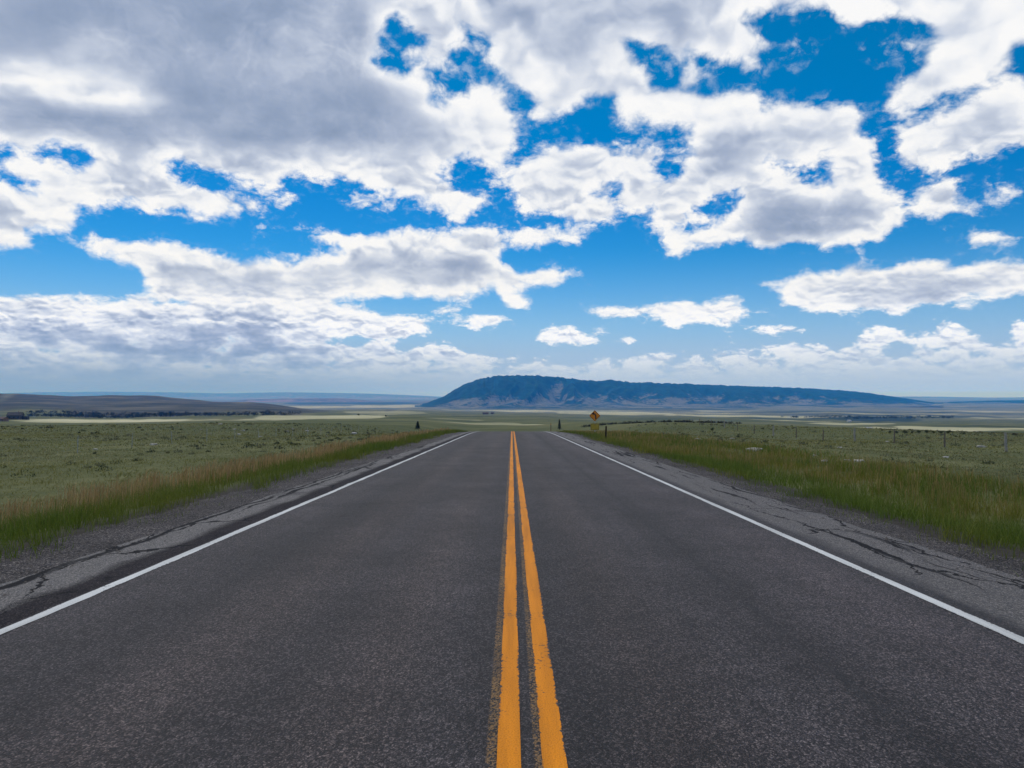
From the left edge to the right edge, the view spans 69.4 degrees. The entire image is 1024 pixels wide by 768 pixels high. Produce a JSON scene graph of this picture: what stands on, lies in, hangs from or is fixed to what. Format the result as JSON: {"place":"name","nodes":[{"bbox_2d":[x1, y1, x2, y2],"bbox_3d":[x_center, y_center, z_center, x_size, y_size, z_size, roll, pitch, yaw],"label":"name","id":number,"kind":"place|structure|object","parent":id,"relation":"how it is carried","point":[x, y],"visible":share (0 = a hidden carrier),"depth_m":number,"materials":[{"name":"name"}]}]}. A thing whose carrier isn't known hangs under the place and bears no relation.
{"place":"outdoors","nodes":[
{"label":"outdoors","id":0,"kind":"place"},
{"bbox_2d":[2,392,440,398],"bbox_3d":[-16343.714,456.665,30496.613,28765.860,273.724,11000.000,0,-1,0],"label":"distant hills","id":1,"kind":"structure","parent":0,"point":[276,395],"depth_m":28638.25,"materials":[{"name":"blue"}]},
{"bbox_2d":[213,398,429,401],"bbox_3d":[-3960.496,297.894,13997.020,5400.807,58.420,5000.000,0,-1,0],"label":"blue hill","id":2,"kind":"structure","parent":0,"point":[307,400],"depth_m":12953.73,"materials":[{"name":"blue"}]},
{"bbox_2d":[0,431,1023,767],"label":"road","id":3,"kind":"structure","parent":0,"point":[512,599],"depth_m":5.33,"materials":[{"name":"grey asphalt"}]},
{"bbox_2d":[0,393,1023,558],"bbox_3d":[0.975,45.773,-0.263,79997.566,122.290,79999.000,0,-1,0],"label":"ground","id":4,"kind":"structure","parent":0,"point":[402,415],"depth_m":195.35,"materials":[{"name":"green plant"}]},
{"bbox_2d":[0,417,8,420],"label":"shed","id":5,"kind":"structure","parent":4,"relation":"on","point":[4,418],"depth_m":608.08,"materials":[{"name":"grey"}]},
{"bbox_2d":[6,411,28,419],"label":"farmhouse","id":6,"kind":"object","parent":4,"relation":"on","point":[18,415],"visible":0.93,"depth_m":686.04,"materials":[{"name":"grey"}]},
{"bbox_2d":[26,409,299,417],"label":"treeline","id":7,"kind":"object","parent":4,"relation":"on","point":[137,414],"visible":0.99,"depth_m":1209.13,"materials":[{"name":"green plant"}]},
{"bbox_2d":[0,432,461,583],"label":"gravel shoulder","id":8,"kind":"object","parent":4,"relation":"on","point":[101,536],"visible":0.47,"depth_m":10.88},
{"bbox_2d":[0,427,468,562],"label":"verge grass","id":9,"kind":"structure","parent":4,"relation":"on","point":[84,510],"depth_m":15.18,"materials":[{"name":"green plant"}]},
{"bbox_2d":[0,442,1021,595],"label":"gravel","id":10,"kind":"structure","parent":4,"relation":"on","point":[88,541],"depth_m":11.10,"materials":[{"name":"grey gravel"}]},
{"bbox_2d":[0,421,1023,477],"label":"sagebrush","id":11,"kind":"object","parent":4,"relation":"on","point":[369,434],"visible":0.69,"depth_m":64.31,"materials":[{"name":"green plant"}]},
{"bbox_2d":[589,410,599,430],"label":"warning sign","id":12,"kind":"object","parent":4,"relation":"on","point":[594,415],"visible":0.99,"depth_m":77.94,"materials":[{"name":"metal"}]},
{"bbox_2d":[580,419,741,427],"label":"hedgerow","id":13,"kind":"object","parent":4,"relation":"on","point":[636,421],"visible":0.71,"depth_m":208.81,"materials":[{"name":"green plant"}]},
{"bbox_2d":[556,429,1023,576],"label":"verge grass","id":14,"kind":"structure","parent":4,"relation":"on","point":[952,521],"depth_m":18.82,"materials":[{"name":"green plant"}]},
{"bbox_2d":[564,432,1023,577],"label":"gravel shoulder","id":15,"kind":"object","parent":4,"relation":"on","point":[962,553],"visible":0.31,"depth_m":10.99},
{"bbox_2d":[699,418,1007,451],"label":"wire fence","id":16,"kind":"object","parent":4,"relation":"on","point":[1005,441],"visible":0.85,"depth_m":69.85,"materials":[{"name":"brown metal"}]},
{"bbox_2d":[781,414,953,418],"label":"valley grove","id":17,"kind":"object","parent":4,"relation":"on","point":[866,417],"visible":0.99,"depth_m":2288.87,"materials":[{"name":"green plant"}]},
{"bbox_2d":[0,0,1023,397],"label":"sky","id":18,"kind":"structure","parent":0,"point":[393,197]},
{"bbox_2d":[415,375,942,408],"bbox_3d":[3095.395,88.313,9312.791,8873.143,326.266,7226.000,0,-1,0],"label":"mesa mountain","id":19,"kind":"structure","parent":0,"point":[520,391],"depth_m":7633.56,"materials":[{"name":"blue stone"}]},
{"bbox_2d":[900,396,1023,398],"bbox_3d":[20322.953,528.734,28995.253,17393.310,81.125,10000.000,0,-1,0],"label":"distant hills","id":20,"kind":"structure","parent":0,"point":[912,397],"depth_m":26218.90,"materials":[{"name":"blue"}]},
{"bbox_2d":[935,400,1023,403],"bbox_3d":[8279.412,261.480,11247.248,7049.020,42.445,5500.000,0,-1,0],"label":"blue hill","id":21,"kind":"structure","parent":0,"point":[998,402],"depth_m":10378.80,"materials":[{"name":"blue"}]}
]}

